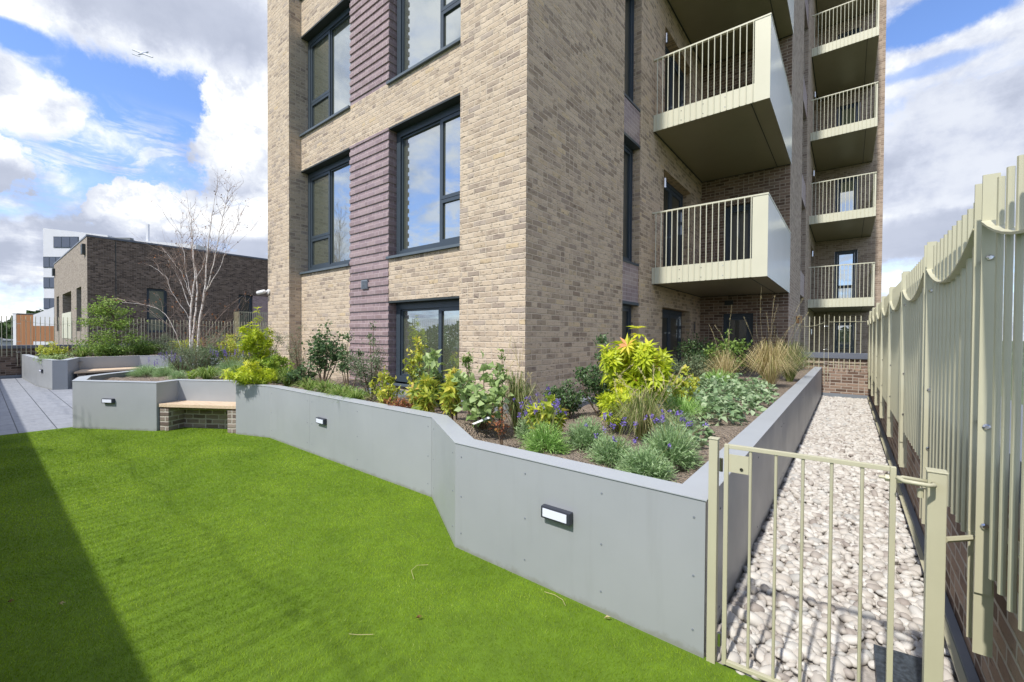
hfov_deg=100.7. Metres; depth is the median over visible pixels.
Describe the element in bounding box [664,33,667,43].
wall light
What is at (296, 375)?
sprawling shrub
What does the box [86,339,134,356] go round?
evergreen shrub
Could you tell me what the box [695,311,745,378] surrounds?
pampas grass
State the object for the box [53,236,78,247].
window
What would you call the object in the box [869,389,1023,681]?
parapet wall
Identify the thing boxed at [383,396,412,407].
russet seedling
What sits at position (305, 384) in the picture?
lily turf
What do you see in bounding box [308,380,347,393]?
lily turf
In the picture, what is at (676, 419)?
geranium clump
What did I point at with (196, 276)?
birch tree
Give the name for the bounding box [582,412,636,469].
lavender
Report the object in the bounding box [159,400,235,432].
bench
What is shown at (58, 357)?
sprawling shrub
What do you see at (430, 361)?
tall leafy plant
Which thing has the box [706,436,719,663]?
gate post
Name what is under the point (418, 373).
dark leaf shrub
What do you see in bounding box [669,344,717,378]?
box shrub
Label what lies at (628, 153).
window
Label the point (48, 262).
window
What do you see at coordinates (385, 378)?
golden shrub
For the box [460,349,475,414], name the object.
lollipop shrub
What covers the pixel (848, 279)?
window
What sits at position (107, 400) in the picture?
bulkhead light
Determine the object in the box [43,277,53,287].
window
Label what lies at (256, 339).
mexican orange shrub
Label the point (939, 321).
metal fence
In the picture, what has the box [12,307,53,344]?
clad block
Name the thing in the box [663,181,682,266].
balcony door
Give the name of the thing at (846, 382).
parapet wall
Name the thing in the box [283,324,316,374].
thin shrub
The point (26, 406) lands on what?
paving
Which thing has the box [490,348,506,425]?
dark leaf shrub
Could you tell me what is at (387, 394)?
golden shrub
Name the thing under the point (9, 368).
parapet wall
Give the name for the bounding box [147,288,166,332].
window
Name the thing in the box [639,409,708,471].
lavender
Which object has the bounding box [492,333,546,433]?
feather grass
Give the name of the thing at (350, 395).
lily turf
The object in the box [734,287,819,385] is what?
pampas grass
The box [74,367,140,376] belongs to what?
bench
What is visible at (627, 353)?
mexican orange shrub
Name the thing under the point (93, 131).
sky
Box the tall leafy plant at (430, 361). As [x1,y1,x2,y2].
[417,348,447,411]
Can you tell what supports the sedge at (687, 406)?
on the soil at (726, 432)
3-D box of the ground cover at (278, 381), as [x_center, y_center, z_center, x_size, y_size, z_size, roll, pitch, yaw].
[-4.983,0.567,8.045,1.811,0.352,7.534,0,1,-40]
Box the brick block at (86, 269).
[52,234,267,344]
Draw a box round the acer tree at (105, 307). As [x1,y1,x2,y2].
[66,294,149,353]
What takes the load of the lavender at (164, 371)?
on the soil at (726, 432)
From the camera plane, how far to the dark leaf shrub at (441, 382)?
4.96 m
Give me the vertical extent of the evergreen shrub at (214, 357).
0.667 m
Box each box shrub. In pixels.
[538,378,587,417]
[573,333,612,416]
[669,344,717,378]
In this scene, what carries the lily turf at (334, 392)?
on the soil at (726, 432)
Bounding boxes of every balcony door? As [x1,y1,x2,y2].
[662,309,681,373]
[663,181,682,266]
[665,45,683,111]
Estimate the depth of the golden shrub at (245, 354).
9.57 m
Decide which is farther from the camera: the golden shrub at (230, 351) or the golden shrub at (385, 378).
the golden shrub at (230, 351)
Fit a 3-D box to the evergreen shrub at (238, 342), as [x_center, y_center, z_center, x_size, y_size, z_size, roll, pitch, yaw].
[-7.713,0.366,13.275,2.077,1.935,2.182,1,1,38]
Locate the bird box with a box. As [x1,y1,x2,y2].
[796,315,802,322]
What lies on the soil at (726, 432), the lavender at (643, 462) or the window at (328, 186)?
the lavender at (643, 462)
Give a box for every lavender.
[124,364,160,376]
[148,351,181,376]
[159,353,194,371]
[164,369,186,379]
[210,345,249,370]
[513,387,550,441]
[517,398,571,454]
[563,415,609,451]
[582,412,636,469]
[612,436,678,480]
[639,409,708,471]
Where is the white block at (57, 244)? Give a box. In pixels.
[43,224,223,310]
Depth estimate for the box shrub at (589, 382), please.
4.68 m
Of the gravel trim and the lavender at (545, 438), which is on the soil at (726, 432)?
the lavender at (545, 438)
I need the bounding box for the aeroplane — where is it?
[132,49,152,57]
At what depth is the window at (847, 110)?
17.22 m
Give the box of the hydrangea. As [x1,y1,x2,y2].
[451,350,513,428]
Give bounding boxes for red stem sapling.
[487,406,509,444]
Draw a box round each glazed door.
[723,313,752,370]
[725,203,752,260]
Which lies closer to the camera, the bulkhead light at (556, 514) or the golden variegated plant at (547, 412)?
the bulkhead light at (556, 514)
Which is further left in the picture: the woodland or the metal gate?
the woodland
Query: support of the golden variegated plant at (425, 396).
on the soil at (726, 432)
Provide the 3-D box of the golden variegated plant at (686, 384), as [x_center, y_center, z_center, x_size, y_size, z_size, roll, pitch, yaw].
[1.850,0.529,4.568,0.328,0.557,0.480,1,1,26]
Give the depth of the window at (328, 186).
9.02 m
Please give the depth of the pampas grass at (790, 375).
7.97 m
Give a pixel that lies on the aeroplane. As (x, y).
(143, 53)
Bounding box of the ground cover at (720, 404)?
[656,372,778,446]
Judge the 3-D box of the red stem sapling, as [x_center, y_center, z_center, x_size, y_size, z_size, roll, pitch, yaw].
[-0.112,0.670,3.353,0.169,0.374,0.226,0,1,-20]
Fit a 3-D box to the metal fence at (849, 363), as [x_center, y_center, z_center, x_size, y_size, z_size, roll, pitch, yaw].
[8.004,0.177,10.794,1.550,1.690,0.080,1,1,38]
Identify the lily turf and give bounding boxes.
[67,346,97,356]
[181,365,222,379]
[210,364,248,378]
[261,366,316,386]
[288,376,321,390]
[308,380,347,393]
[321,383,360,397]
[331,387,376,402]
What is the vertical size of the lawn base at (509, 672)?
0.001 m
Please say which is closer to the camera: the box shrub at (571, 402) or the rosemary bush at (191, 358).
the box shrub at (571, 402)
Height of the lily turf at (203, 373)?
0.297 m
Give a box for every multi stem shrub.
[335,330,363,389]
[338,335,392,399]
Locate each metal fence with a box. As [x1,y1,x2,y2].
[0,315,265,365]
[794,315,866,380]
[867,154,1023,657]
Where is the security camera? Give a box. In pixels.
[256,289,269,294]
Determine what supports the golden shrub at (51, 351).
on the soil at (120, 355)
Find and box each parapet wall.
[0,343,264,378]
[798,352,869,398]
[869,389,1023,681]
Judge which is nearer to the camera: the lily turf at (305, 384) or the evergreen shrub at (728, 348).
the lily turf at (305, 384)
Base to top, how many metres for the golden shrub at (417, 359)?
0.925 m
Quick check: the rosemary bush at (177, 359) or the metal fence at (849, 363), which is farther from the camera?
the metal fence at (849, 363)
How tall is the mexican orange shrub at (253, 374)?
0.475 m
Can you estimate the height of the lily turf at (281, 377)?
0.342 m
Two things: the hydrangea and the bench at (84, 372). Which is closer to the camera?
the hydrangea
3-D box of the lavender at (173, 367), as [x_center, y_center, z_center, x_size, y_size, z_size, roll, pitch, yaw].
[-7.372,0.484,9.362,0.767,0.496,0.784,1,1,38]
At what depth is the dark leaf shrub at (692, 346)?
9.09 m
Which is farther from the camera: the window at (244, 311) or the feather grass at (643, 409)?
the window at (244, 311)
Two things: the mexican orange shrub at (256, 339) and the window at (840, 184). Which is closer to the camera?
the mexican orange shrub at (256, 339)
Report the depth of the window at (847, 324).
17.33 m
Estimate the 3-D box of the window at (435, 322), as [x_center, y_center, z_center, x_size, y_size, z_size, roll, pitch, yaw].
[-1.323,0.061,6.951,2.058,1.434,0.315,1,1,38]
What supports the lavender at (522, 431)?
on the soil at (726, 432)
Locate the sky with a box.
[0,0,1023,340]
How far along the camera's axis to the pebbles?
2.73 m
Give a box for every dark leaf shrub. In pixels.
[409,358,441,387]
[435,370,446,410]
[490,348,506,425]
[673,332,716,376]
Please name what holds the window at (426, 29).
in the apartment building
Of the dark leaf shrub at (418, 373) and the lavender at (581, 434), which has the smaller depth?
the lavender at (581, 434)
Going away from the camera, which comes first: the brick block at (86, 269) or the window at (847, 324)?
the window at (847, 324)
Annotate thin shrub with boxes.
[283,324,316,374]
[367,321,378,394]
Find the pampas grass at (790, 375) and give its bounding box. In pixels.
[752,330,830,381]
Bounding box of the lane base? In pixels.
[705,410,958,681]
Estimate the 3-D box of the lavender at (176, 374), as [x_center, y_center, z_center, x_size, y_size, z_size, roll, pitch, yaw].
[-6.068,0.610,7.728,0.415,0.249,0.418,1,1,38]
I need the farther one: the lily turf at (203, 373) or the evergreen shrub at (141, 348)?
the evergreen shrub at (141, 348)
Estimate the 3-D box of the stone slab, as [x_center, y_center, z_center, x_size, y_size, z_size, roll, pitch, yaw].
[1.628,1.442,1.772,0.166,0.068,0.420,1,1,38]
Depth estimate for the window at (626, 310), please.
8.14 m
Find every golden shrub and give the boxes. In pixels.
[34,341,70,357]
[169,336,204,352]
[217,333,245,363]
[226,330,246,356]
[239,347,252,363]
[368,365,396,401]
[377,382,406,403]
[402,335,428,386]
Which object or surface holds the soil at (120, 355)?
in the planter at (55, 374)
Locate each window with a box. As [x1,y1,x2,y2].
[43,257,59,267]
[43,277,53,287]
[43,298,53,308]
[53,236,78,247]
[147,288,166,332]
[239,295,251,331]
[299,6,350,137]
[299,155,349,274]
[386,0,460,84]
[386,103,459,258]
[387,299,458,389]
[622,305,630,342]
[623,144,632,261]
[624,0,633,100]
[833,322,854,352]
[834,250,857,298]
[835,176,858,212]
[837,102,859,125]
[838,27,860,39]
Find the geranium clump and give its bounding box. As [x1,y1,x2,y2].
[646,401,699,433]
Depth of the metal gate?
1.77 m
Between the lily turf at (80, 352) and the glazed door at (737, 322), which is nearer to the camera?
the glazed door at (737, 322)
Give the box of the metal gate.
[717,443,923,681]
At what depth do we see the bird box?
11.71 m
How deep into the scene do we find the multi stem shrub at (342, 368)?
6.11 m
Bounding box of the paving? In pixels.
[0,378,72,434]
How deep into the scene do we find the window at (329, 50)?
8.98 m
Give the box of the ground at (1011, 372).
[1001,341,1023,404]
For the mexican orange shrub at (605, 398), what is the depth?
3.72 m
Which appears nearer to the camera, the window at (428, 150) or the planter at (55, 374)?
the window at (428, 150)
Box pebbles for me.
[717,395,956,681]
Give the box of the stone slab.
[873,644,921,681]
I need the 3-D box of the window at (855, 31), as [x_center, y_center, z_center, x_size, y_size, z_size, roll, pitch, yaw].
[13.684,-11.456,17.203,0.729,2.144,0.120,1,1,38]
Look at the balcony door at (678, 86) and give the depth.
10.14 m
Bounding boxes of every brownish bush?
[148,332,177,354]
[203,326,242,355]
[262,323,287,367]
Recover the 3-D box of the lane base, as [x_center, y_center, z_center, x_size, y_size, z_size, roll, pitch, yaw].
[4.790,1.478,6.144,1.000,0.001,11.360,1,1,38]
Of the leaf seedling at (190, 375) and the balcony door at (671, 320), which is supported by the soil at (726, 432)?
the leaf seedling at (190, 375)
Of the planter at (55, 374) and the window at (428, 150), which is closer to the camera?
the window at (428, 150)
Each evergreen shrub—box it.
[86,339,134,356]
[124,338,162,355]
[195,343,228,367]
[233,322,267,359]
[692,348,720,379]
[703,328,754,375]
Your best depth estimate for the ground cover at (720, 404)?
4.91 m
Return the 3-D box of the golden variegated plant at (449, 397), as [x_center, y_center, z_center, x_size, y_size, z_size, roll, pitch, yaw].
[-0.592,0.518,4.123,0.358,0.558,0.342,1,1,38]
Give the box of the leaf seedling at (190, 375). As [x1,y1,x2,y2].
[186,370,197,378]
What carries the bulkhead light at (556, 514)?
attached to the planter at (630, 549)
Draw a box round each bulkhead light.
[101,398,114,402]
[316,417,326,424]
[541,504,572,525]
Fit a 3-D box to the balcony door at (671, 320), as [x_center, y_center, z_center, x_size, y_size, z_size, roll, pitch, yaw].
[3.697,0.040,10.127,0.135,1.563,2.027,1,1,38]
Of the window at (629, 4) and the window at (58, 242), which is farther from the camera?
the window at (58, 242)
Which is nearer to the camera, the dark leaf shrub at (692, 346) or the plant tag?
the plant tag
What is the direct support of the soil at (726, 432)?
in the planter at (630, 549)
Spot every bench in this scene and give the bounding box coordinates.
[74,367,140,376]
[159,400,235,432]
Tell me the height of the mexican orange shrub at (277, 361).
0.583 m
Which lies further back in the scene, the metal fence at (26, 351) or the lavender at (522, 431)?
the metal fence at (26, 351)
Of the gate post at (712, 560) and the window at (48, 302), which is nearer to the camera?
the gate post at (712, 560)
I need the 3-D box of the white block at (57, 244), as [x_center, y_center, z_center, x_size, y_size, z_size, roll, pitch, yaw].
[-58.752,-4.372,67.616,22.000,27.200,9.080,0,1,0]
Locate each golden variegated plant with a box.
[405,372,440,412]
[436,367,466,419]
[523,393,568,434]
[669,364,699,401]
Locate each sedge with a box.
[654,394,714,424]
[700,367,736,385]
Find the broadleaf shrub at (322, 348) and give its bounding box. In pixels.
[301,319,347,384]
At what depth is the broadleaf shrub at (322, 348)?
6.71 m
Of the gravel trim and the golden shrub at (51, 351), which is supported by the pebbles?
the gravel trim
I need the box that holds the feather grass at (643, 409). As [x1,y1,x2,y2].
[594,362,702,439]
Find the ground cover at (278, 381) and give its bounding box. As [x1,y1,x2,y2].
[186,356,367,394]
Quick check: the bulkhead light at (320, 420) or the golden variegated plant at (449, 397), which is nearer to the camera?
the golden variegated plant at (449, 397)
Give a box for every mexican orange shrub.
[219,359,278,385]
[237,306,275,369]
[255,350,295,382]
[596,379,632,431]
[597,326,677,413]
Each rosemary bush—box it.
[154,334,199,371]
[174,340,222,370]
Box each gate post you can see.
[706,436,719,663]
[895,467,974,681]
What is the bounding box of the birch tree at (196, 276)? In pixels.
[111,170,262,368]
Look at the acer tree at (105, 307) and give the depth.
14.15 m
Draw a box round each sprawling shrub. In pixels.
[34,351,73,362]
[284,363,318,384]
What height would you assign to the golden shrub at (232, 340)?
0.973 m
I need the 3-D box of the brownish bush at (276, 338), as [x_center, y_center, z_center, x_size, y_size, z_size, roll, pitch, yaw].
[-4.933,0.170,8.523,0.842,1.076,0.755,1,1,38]
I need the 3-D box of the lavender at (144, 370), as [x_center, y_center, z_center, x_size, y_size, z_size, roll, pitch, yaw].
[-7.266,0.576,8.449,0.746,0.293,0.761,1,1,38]
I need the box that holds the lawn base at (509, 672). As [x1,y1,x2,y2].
[0,427,759,681]
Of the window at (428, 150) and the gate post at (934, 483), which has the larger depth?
the window at (428, 150)
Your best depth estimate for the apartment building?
8.09 m
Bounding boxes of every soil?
[44,353,241,361]
[102,367,811,483]
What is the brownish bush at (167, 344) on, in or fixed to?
on the soil at (120, 355)
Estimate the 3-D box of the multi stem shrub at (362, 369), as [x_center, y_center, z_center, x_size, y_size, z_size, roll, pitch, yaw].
[-1.981,0.359,5.789,0.662,0.899,0.659,0,1,-8]
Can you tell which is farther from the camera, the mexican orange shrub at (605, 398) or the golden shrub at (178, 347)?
the golden shrub at (178, 347)
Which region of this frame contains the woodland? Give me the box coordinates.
[0,309,43,338]
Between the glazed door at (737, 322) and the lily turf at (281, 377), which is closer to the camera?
the lily turf at (281, 377)
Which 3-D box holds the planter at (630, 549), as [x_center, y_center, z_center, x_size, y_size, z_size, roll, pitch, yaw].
[-0.684,1.008,9.718,12.100,0.760,12.509,1,1,38]
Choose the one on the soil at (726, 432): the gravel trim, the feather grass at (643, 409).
the feather grass at (643, 409)
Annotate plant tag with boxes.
[472,417,489,423]
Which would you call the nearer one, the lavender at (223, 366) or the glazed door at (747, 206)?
the lavender at (223, 366)
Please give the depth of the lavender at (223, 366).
8.59 m
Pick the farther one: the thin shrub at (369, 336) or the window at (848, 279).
the window at (848, 279)
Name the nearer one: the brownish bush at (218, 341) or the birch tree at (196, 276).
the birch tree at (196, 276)
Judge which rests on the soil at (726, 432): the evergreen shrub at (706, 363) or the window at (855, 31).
the evergreen shrub at (706, 363)
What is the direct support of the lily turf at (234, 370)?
on the soil at (726, 432)
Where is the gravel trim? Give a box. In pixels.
[867,397,966,681]
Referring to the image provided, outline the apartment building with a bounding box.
[267,0,886,406]
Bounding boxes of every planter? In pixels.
[21,354,245,389]
[72,363,821,658]
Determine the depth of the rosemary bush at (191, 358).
8.57 m

